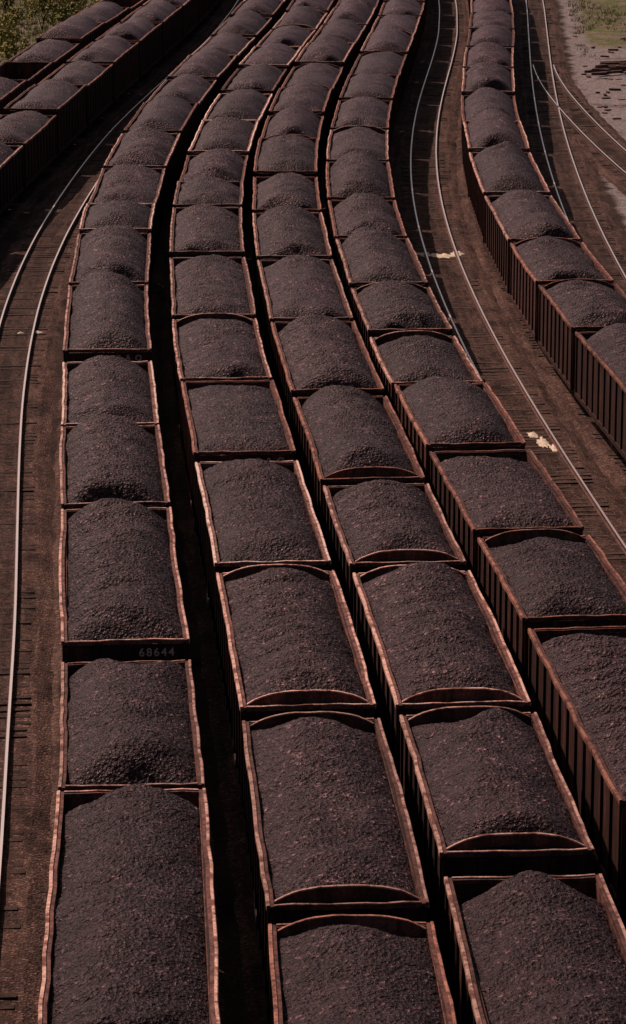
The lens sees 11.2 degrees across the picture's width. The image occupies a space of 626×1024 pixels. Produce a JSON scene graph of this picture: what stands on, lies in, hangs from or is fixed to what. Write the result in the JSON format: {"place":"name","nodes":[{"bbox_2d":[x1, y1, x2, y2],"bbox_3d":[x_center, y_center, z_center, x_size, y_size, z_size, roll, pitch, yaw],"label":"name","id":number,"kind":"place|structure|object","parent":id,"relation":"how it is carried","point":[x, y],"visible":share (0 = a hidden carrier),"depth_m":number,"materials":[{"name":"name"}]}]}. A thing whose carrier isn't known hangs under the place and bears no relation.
{"place":"outdoors","nodes":[
{"label":"outdoors","id":0,"kind":"place"},
{"bbox_2d":[0,0,625,1023],"bbox_3d":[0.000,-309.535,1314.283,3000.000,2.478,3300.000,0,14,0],"label":"ground","id":1,"kind":"structure","parent":0,"point":[602,38],"depth_m":132.70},
{"bbox_2d":[0,0,98,61],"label":"bushes","id":2,"kind":"object","parent":1,"relation":"on","point":[8,41],"visible":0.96,"depth_m":264.39,"materials":[{"name":"green plant"}]},
{"bbox_2d":[0,0,229,238],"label":"railway track","id":3,"kind":"structure","parent":1,"relation":"on","point":[24,201],"depth_m":201.53,"materials":[{"name":"brown metal"}]},
{"bbox_2d":[0,140,23,213],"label":"coal hopper car","id":4,"kind":"object","parent":3,"relation":"on","point":[11,175],"visible":1,"depth_m":167.76,"materials":[{"name":"metal"}]},
{"bbox_2d":[0,110,56,187],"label":"coal hopper car","id":5,"kind":"object","parent":3,"relation":"on","point":[33,133],"visible":0.76,"depth_m":177.40,"materials":[{"name":"metal"}]},
{"bbox_2d":[3,79,86,160],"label":"coal hopper car","id":6,"kind":"object","parent":3,"relation":"on","point":[64,101],"visible":0.66,"depth_m":189.63,"materials":[{"name":"metal"}]},
{"bbox_2d":[38,60,112,131],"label":"coal hopper car","id":7,"kind":"object","parent":3,"relation":"on","point":[97,79],"visible":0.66,"depth_m":202.75,"materials":[{"name":"metal"}]},
{"bbox_2d":[66,36,138,106],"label":"coal hopper car","id":8,"kind":"object","parent":3,"relation":"on","point":[120,54],"visible":0.68,"depth_m":214.53,"materials":[{"name":"metal"}]},
{"bbox_2d":[95,18,161,82],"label":"coal hopper car","id":9,"kind":"object","parent":3,"relation":"on","point":[146,34],"visible":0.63,"depth_m":226.74,"materials":[{"name":"metal"}]},
{"bbox_2d":[120,0,181,61],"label":"coal hopper car","id":10,"kind":"object","parent":3,"relation":"on","point":[167,15],"visible":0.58,"depth_m":240.23,"materials":[{"name":"metal"}]},
{"bbox_2d":[142,0,198,43],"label":"coal hopper car","id":11,"kind":"object","parent":3,"relation":"on","point":[190,16],"visible":0.35,"depth_m":251.43,"materials":[{"name":"metal"}]},
{"bbox_2d":[0,0,243,1023],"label":"railway track","id":12,"kind":"structure","parent":1,"relation":"on","point":[36,267],"depth_m":103.10,"materials":[{"name":"brown wood"}]},
{"bbox_2d":[50,175,225,1023],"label":"railway track","id":13,"kind":"structure","parent":1,"relation":"on","point":[161,258],"depth_m":97.41,"materials":[{"name":"brown metal"}]},
{"bbox_2d":[63,270,151,362],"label":"coal hopper car","id":14,"kind":"object","parent":13,"relation":"on","point":[107,313],"visible":0.73,"depth_m":120.31,"materials":[{"name":"metal"}]},
{"bbox_2d":[61,355,158,426],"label":"coal hopper car","id":15,"kind":"object","parent":13,"relation":"on","point":[104,385],"visible":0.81,"depth_m":109.96,"materials":[{"name":"paint"}]},
{"bbox_2d":[69,225,150,319],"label":"coal hopper car","id":16,"kind":"object","parent":13,"relation":"on","point":[124,250],"visible":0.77,"depth_m":134.90,"materials":[{"name":"metal"}]},
{"bbox_2d":[59,414,169,513],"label":"coal hopper car","id":17,"kind":"object","parent":13,"relation":"on","point":[111,456],"visible":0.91,"depth_m":98.65,"materials":[{"name":"metal"}]},
{"bbox_2d":[79,200,155,285],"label":"coal hopper car","id":18,"kind":"object","parent":13,"relation":"on","point":[139,217],"visible":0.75,"depth_m":144.93,"materials":[{"name":"paint"}]},
{"bbox_2d":[59,498,189,662],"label":"coal hopper car","id":19,"kind":"object","parent":13,"relation":"on","point":[120,594],"visible":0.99,"depth_m":84.18,"materials":[{"name":"metal"}]},
{"bbox_2d":[88,164,165,254],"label":"coal hopper car","id":20,"kind":"object","parent":13,"relation":"on","point":[138,184],"visible":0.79,"depth_m":156.79,"materials":[{"name":"metal"}]},
{"bbox_2d":[38,784,220,1023],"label":"coal hopper car","id":21,"kind":"object","parent":13,"relation":"on","point":[130,936],"visible":1,"depth_m":62.00,"materials":[{"name":"metal"}]},
{"bbox_2d":[58,658,204,791],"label":"coal hopper car","id":22,"kind":"object","parent":13,"relation":"on","point":[122,724],"visible":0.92,"depth_m":73.85,"materials":[{"name":"metal"}]},
{"bbox_2d":[103,126,179,212],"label":"coal hopper car","id":23,"kind":"object","parent":13,"relation":"on","point":[148,147],"visible":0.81,"depth_m":167.82,"materials":[{"name":"metal"}]},
{"bbox_2d":[123,96,197,174],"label":"coal hopper car","id":24,"kind":"object","parent":13,"relation":"on","point":[170,114],"visible":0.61,"depth_m":180.61,"materials":[{"name":"metal"}]},
{"bbox_2d":[145,74,216,127],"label":"coal hopper car","id":25,"kind":"object","parent":13,"relation":"on","point":[199,90],"visible":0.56,"depth_m":194.55,"materials":[{"name":"metal"}]},
{"bbox_2d":[167,48,236,95],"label":"coal hopper car","id":26,"kind":"object","parent":13,"relation":"on","point":[219,66],"visible":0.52,"depth_m":205.05,"materials":[{"name":"metal"}]},
{"bbox_2d":[191,32,254,68],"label":"coal hopper car","id":27,"kind":"object","parent":13,"relation":"on","point":[235,44],"visible":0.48,"depth_m":219.72,"materials":[{"name":"paint"}]},
{"bbox_2d":[211,11,271,45],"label":"coal hopper car","id":28,"kind":"object","parent":13,"relation":"on","point":[256,25],"visible":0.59,"depth_m":230.69,"materials":[{"name":"metal"}]},
{"bbox_2d":[230,0,282,27],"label":"coal hopper car","id":29,"kind":"object","parent":13,"relation":"on","point":[273,9],"visible":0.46,"depth_m":242.99,"materials":[{"name":"metal"}]},
{"bbox_2d":[161,184,267,1023],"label":"railway track","id":30,"kind":"structure","parent":1,"relation":"on","point":[244,913],"depth_m":86.89,"materials":[{"name":"brown metal"}]},
{"bbox_2d":[169,204,244,260],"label":"coal hopper car","id":31,"kind":"object","parent":30,"relation":"on","point":[200,230],"visible":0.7,"depth_m":141.34,"materials":[{"name":"metal"}]},
{"bbox_2d":[173,176,243,225],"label":"coal hopper car","id":32,"kind":"object","parent":30,"relation":"on","point":[213,191],"visible":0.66,"depth_m":152.26,"materials":[{"name":"metal"}]},
{"bbox_2d":[169,254,255,377],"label":"coal hopper car","id":33,"kind":"object","parent":30,"relation":"on","point":[213,283],"visible":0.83,"depth_m":129.15,"materials":[{"name":"metal"}]},
{"bbox_2d":[179,148,247,229],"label":"coal hopper car","id":34,"kind":"object","parent":30,"relation":"on","point":[227,165],"visible":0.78,"depth_m":162.03,"materials":[{"name":"metal"}]},
{"bbox_2d":[172,313,271,447],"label":"coal hopper car","id":35,"kind":"object","parent":30,"relation":"on","point":[216,346],"visible":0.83,"depth_m":116.64,"materials":[{"name":"metal"}]},
{"bbox_2d":[188,116,258,196],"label":"coal hopper car","id":36,"kind":"object","parent":30,"relation":"on","point":[238,136],"visible":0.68,"depth_m":173.13,"materials":[{"name":"paint"}]},
{"bbox_2d":[203,89,271,139],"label":"coal hopper car","id":37,"kind":"object","parent":30,"relation":"on","point":[246,104],"visible":0.53,"depth_m":186.07,"materials":[{"name":"paint"}]},
{"bbox_2d":[181,380,295,531],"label":"coal hopper car","id":38,"kind":"object","parent":30,"relation":"on","point":[222,420],"visible":0.71,"depth_m":104.51,"materials":[{"name":"metal"}]},
{"bbox_2d":[221,64,286,101],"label":"coal hopper car","id":39,"kind":"object","parent":30,"relation":"on","point":[265,79],"visible":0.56,"depth_m":198.68,"materials":[{"name":"metal"}]},
{"bbox_2d":[195,459,330,649],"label":"coal hopper car","id":40,"kind":"object","parent":30,"relation":"on","point":[249,512],"visible":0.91,"depth_m":93.00,"materials":[{"name":"paint"}]},
{"bbox_2d":[238,43,301,75],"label":"coal hopper car","id":41,"kind":"object","parent":30,"relation":"on","point":[280,56],"visible":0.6,"depth_m":210.15,"materials":[{"name":"paint"}]},
{"bbox_2d":[256,25,315,50],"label":"coal hopper car","id":42,"kind":"object","parent":30,"relation":"on","point":[291,35],"visible":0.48,"depth_m":222.78,"materials":[{"name":"metal"}]},
{"bbox_2d":[216,564,375,806],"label":"coal hopper car","id":43,"kind":"object","parent":30,"relation":"on","point":[287,639],"visible":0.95,"depth_m":79.75,"materials":[{"name":"metal"}]},
{"bbox_2d":[272,6,327,33],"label":"coal hopper car","id":44,"kind":"object","parent":30,"relation":"on","point":[307,18],"visible":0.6,"depth_m":233.85,"materials":[{"name":"paint"}]},
{"bbox_2d":[286,0,335,16],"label":"coal hopper car","id":45,"kind":"object","parent":30,"relation":"on","point":[326,6],"visible":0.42,"depth_m":244.46,"materials":[{"name":"metal"}]},
{"bbox_2d":[242,711,428,1023],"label":"coal hopper car","id":46,"kind":"object","parent":30,"relation":"on","point":[328,829],"visible":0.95,"depth_m":67.47,"materials":[{"name":"metal"}]},
{"bbox_2d":[268,914,456,1023],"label":"coal hopper car","id":47,"kind":"object","parent":30,"relation":"on","point":[353,969],"visible":1,"depth_m":59.45,"materials":[{"name":"metal"}]},
{"bbox_2d":[247,143,327,352],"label":"railway track","id":48,"kind":"structure","parent":1,"relation":"on","point":[322,186],"depth_m":161.97,"materials":[{"name":"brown wood"}]},
{"bbox_2d":[253,134,318,186],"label":"coal hopper car","id":49,"kind":"object","parent":48,"relation":"on","point":[293,153],"visible":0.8,"depth_m":163.82,"materials":[{"name":"metal"}]},
{"bbox_2d":[252,172,320,212],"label":"coal hopper car","id":50,"kind":"object","parent":48,"relation":"on","point":[289,188],"visible":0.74,"depth_m":152.67,"materials":[{"name":"metal"}]},
{"bbox_2d":[252,205,331,311],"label":"coal hopper car","id":51,"kind":"object","parent":48,"relation":"on","point":[280,232],"visible":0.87,"depth_m":141.11,"materials":[{"name":"metal"}]},
{"bbox_2d":[260,106,323,179],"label":"coal hopper car","id":52,"kind":"object","parent":48,"relation":"on","point":[305,122],"visible":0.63,"depth_m":177.12,"materials":[{"name":"metal"}]},
{"bbox_2d":[269,83,331,152],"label":"coal hopper car","id":53,"kind":"object","parent":48,"relation":"on","point":[316,99],"visible":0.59,"depth_m":189.00,"materials":[{"name":"metal"}]},
{"bbox_2d":[257,255,352,374],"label":"coal hopper car","id":54,"kind":"object","parent":48,"relation":"on","point":[291,288],"visible":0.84,"depth_m":128.66,"materials":[{"name":"metal"}]},
{"bbox_2d":[281,63,342,119],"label":"coal hopper car","id":55,"kind":"object","parent":48,"relation":"on","point":[326,75],"visible":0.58,"depth_m":202.30,"materials":[{"name":"metal"}]},
{"bbox_2d":[295,35,354,85],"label":"coal hopper car","id":56,"kind":"object","parent":48,"relation":"on","point":[337,51],"visible":0.53,"depth_m":211.82,"materials":[{"name":"metal"}]},
{"bbox_2d":[271,314,383,441],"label":"coal hopper car","id":57,"kind":"object","parent":48,"relation":"on","point":[311,354],"visible":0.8,"depth_m":114.20,"materials":[{"name":"metal"}]},
{"bbox_2d":[309,19,365,62],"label":"coal hopper car","id":58,"kind":"object","parent":48,"relation":"on","point":[348,31],"visible":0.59,"depth_m":227.18,"materials":[{"name":"metal"}]},
{"bbox_2d":[323,0,374,37],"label":"coal hopper car","id":59,"kind":"object","parent":48,"relation":"on","point":[359,13],"visible":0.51,"depth_m":238.40,"materials":[{"name":"metal"}]},
{"bbox_2d":[293,385,424,536],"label":"coal hopper car","id":60,"kind":"object","parent":48,"relation":"on","point":[346,435],"visible":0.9,"depth_m":102.69,"materials":[{"name":"metal"}]},
{"bbox_2d":[323,479,465,621],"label":"coal hopper car","id":61,"kind":"object","parent":48,"relation":"on","point":[371,525],"visible":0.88,"depth_m":91.42,"materials":[{"name":"metal"}]},
{"bbox_2d":[353,562,530,779],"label":"coal hopper car","id":62,"kind":"object","parent":48,"relation":"on","point":[429,635],"visible":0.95,"depth_m":79.96,"materials":[{"name":"metal"}]},
{"bbox_2d":[399,706,594,964],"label":"coal hopper car","id":63,"kind":"object","parent":48,"relation":"on","point":[486,791],"visible":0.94,"depth_m":68.57,"materials":[{"name":"metal"}]},
{"bbox_2d":[444,870,625,1023],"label":"coal hopper car","id":64,"kind":"object","parent":48,"relation":"on","point":[530,947],"visible":1,"depth_m":61.25,"materials":[{"name":"metal"}]},
{"bbox_2d":[0,0,625,60],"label":"grass","id":65,"kind":"structure","parent":1,"relation":"on","point":[35,30],"depth_m":271.68,"materials":[{"name":"green plant"}]},
{"bbox_2d":[322,2,625,928],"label":"railway track","id":66,"kind":"structure","parent":1,"relation":"on","point":[324,210],"depth_m":202.93,"materials":[{"name":"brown wood"}]},
{"bbox_2d":[326,125,388,164],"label":"coal hopper car","id":67,"kind":"object","parent":66,"relation":"on","point":[371,140],"visible":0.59,"depth_m":171.19,"materials":[{"name":"metal"}]},
{"bbox_2d":[326,151,394,232],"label":"coal hopper car","id":68,"kind":"object","parent":66,"relation":"on","point":[348,174],"visible":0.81,"depth_m":156.82,"materials":[{"name":"metal"}]},
{"bbox_2d":[331,97,392,161],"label":"coal hopper car","id":69,"kind":"object","parent":66,"relation":"on","point":[370,111],"visible":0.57,"depth_m":182.65,"materials":[{"name":"metal"}]},
{"bbox_2d":[328,193,406,265],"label":"coal hopper car","id":70,"kind":"object","parent":66,"relation":"on","point":[348,216],"visible":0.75,"depth_m":146.69,"materials":[{"name":"metal"}]},
{"bbox_2d":[339,73,398,138],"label":"coal hopper car","id":71,"kind":"object","parent":66,"relation":"on","point":[381,86],"visible":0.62,"depth_m":195.19,"materials":[{"name":"metal"}]},
{"bbox_2d":[349,50,406,111],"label":"coal hopper car","id":72,"kind":"object","parent":66,"relation":"on","point":[387,62],"visible":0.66,"depth_m":208.65,"materials":[{"name":"metal"}]},
{"bbox_2d":[335,227,427,309],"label":"coal hopper car","id":73,"kind":"object","parent":66,"relation":"on","point":[366,255],"visible":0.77,"depth_m":134.66,"materials":[{"name":"metal"}]},
{"bbox_2d":[360,26,413,86],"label":"coal hopper car","id":74,"kind":"object","parent":66,"relation":"on","point":[390,38],"visible":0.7,"depth_m":220.21,"materials":[{"name":"metal"}]},
{"bbox_2d":[370,14,420,65],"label":"coal hopper car","id":75,"kind":"object","parent":66,"relation":"on","point":[409,23],"visible":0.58,"depth_m":234.99,"materials":[{"name":"metal"}]},
{"bbox_2d":[378,0,424,46],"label":"coal hopper car","id":76,"kind":"object","parent":66,"relation":"on","point":[413,8],"visible":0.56,"depth_m":244.92,"materials":[{"name":"metal"}]},
{"bbox_2d":[351,280,452,355],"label":"coal hopper car","id":77,"kind":"object","parent":66,"relation":"on","point":[380,308],"visible":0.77,"depth_m":123.56,"materials":[{"name":"metal"}]},
{"bbox_2d":[370,330,482,410],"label":"coal hopper car","id":78,"kind":"object","parent":66,"relation":"on","point":[406,357],"visible":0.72,"depth_m":115.87,"materials":[{"name":"metal"}]},
{"bbox_2d":[394,376,525,484],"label":"coal hopper car","id":79,"kind":"object","parent":66,"relation":"on","point":[436,413],"visible":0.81,"depth_m":105.05,"materials":[{"name":"metal"}]},
{"bbox_2d":[429,449,583,584],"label":"coal hopper car","id":80,"kind":"object","parent":66,"relation":"on","point":[482,494],"visible":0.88,"depth_m":95.77,"materials":[{"name":"metal"}]},
{"bbox_2d":[477,529,625,693],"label":"coal hopper car","id":81,"kind":"object","parent":66,"relation":"on","point":[541,578],"visible":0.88,"depth_m":86.00,"materials":[{"name":"metal"}]},
{"bbox_2d":[528,626,625,908],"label":"coal hopper car","id":82,"kind":"object","parent":66,"relation":"on","point":[577,686],"visible":1,"depth_m":75.83,"materials":[{"name":"metal"}]},
{"bbox_2d":[392,0,625,583],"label":"railway track","id":83,"kind":"structure","parent":1,"relation":"on","point":[427,195],"depth_m":150.19,"materials":[{"name":"brown wood"}]},
{"bbox_2d":[455,0,625,500],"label":"railway track","id":84,"kind":"structure","parent":1,"relation":"on","point":[606,456],"depth_m":129.96,"materials":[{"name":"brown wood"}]},
{"bbox_2d":[461,62,514,95],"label":"coal hopper car","id":85,"kind":"object","parent":84,"relation":"on","point":[489,75],"visible":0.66,"depth_m":197.16,"materials":[{"name":"metal"}]},
{"bbox_2d":[463,42,513,68],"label":"coal hopper car","id":86,"kind":"object","parent":84,"relation":"on","point":[493,52],"visible":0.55,"depth_m":210.22,"materials":[{"name":"metal"}]},
{"bbox_2d":[461,87,519,163],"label":"coal hopper car","id":87,"kind":"object","parent":84,"relation":"on","point":[474,104],"visible":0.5,"depth_m":185.57,"materials":[{"name":"metal"}]},
{"bbox_2d":[466,25,514,66],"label":"coal hopper car","id":88,"kind":"object","parent":84,"relation":"on","point":[503,36],"visible":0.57,"depth_m":221.36,"materials":[{"name":"metal"}]},
{"bbox_2d":[469,10,513,29],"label":"coal hopper car","id":89,"kind":"object","parent":84,"relation":"on","point":[479,19],"visible":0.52,"depth_m":234.78,"materials":[{"name":"metal"}]},
{"bbox_2d":[470,0,512,11],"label":"coal hopper car","id":90,"kind":"object","parent":84,"relation":"on","point":[493,5],"visible":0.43,"depth_m":245.94,"materials":[{"name":"metal"}]},
{"bbox_2d":[463,109,529,196],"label":"coal hopper car","id":91,"kind":"object","parent":84,"relation":"on","point":[483,130],"visible":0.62,"depth_m":173.09,"materials":[{"name":"metal"}]},
{"bbox_2d":[469,141,549,242],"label":"coal hopper car","id":92,"kind":"object","parent":84,"relation":"on","point":[501,169],"visible":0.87,"depth_m":159.20,"materials":[{"name":"metal"}]},
{"bbox_2d":[484,189,580,293],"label":"coal hopper car","id":93,"kind":"object","parent":84,"relation":"on","point":[515,216],"visible":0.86,"depth_m":145.50,"materials":[{"name":"metal"}]},
{"bbox_2d":[510,236,613,338],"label":"coal hopper car","id":94,"kind":"object","parent":84,"relation":"on","point":[537,261],"visible":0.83,"depth_m":134.90,"materials":[{"name":"metal"}]},
{"bbox_2d":[538,279,625,389],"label":"coal hopper car","id":95,"kind":"object","parent":84,"relation":"on","point":[568,308],"visible":0.81,"depth_m":125.15,"materials":[{"name":"metal"}]},
{"bbox_2d":[574,323,625,459],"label":"coal hopper car","id":96,"kind":"object","parent":84,"relation":"on","point":[600,377],"visible":1,"depth_m":115.93,"materials":[{"name":"metal"}]},
{"bbox_2d":[512,0,625,294],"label":"railway track","id":97,"kind":"structure","parent":1,"relation":"on","point":[563,163],"depth_m":197.56,"materials":[{"name":"brown gravel"}]},
{"bbox_2d":[532,65,625,195],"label":"railway track","id":98,"kind":"structure","parent":1,"relation":"on","point":[601,141],"depth_m":199.64,"materials":[{"name":"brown wood"}]},
{"bbox_2d":[584,60,625,74],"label":"timber pile","id":99,"kind":"object","parent":1,"relation":"on","point":[615,66],"visible":1,"depth_m":234.22,"materials":[{"name":"brown wood"}]},
{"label":"railway track","id":100,"kind":"structure","parent":1,"relation":"on","visible":0},
{"bbox_2d":[0,77,26,114],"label":"coal hopper car","id":101,"kind":"object","parent":100,"relation":"on","point":[11,90],"visible":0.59,"depth_m":194.23,"materials":[{"name":"metal"}]},
{"bbox_2d":[0,62,52,89],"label":"coal hopper car","id":102,"kind":"object","parent":100,"relation":"on","point":[32,73],"visible":0.34,"depth_m":209.62,"materials":[{"name":"metal"}]},
{"bbox_2d":[6,39,79,72],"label":"coal hopper car","id":103,"kind":"object","parent":100,"relation":"on","point":[58,53],"visible":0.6,"depth_m":214.99,"materials":[{"name":"metal"}]},
{"bbox_2d":[36,15,104,50],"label":"coal hopper car","id":104,"kind":"object","parent":100,"relation":"on","point":[84,31],"visible":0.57,"depth_m":225.40,"materials":[{"name":"metal"}]},
{"bbox_2d":[76,1,128,32],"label":"coal hopper car","id":105,"kind":"object","parent":100,"relation":"on","point":[110,14],"visible":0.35,"depth_m":239.42,"materials":[{"name":"metal"}]},
{"bbox_2d":[91,0,147,16],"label":"coal hopper car","id":106,"kind":"object","parent":100,"relation":"on","point":[133,5],"visible":0.16,"depth_m":258.78,"materials":[{"name":"metal"}]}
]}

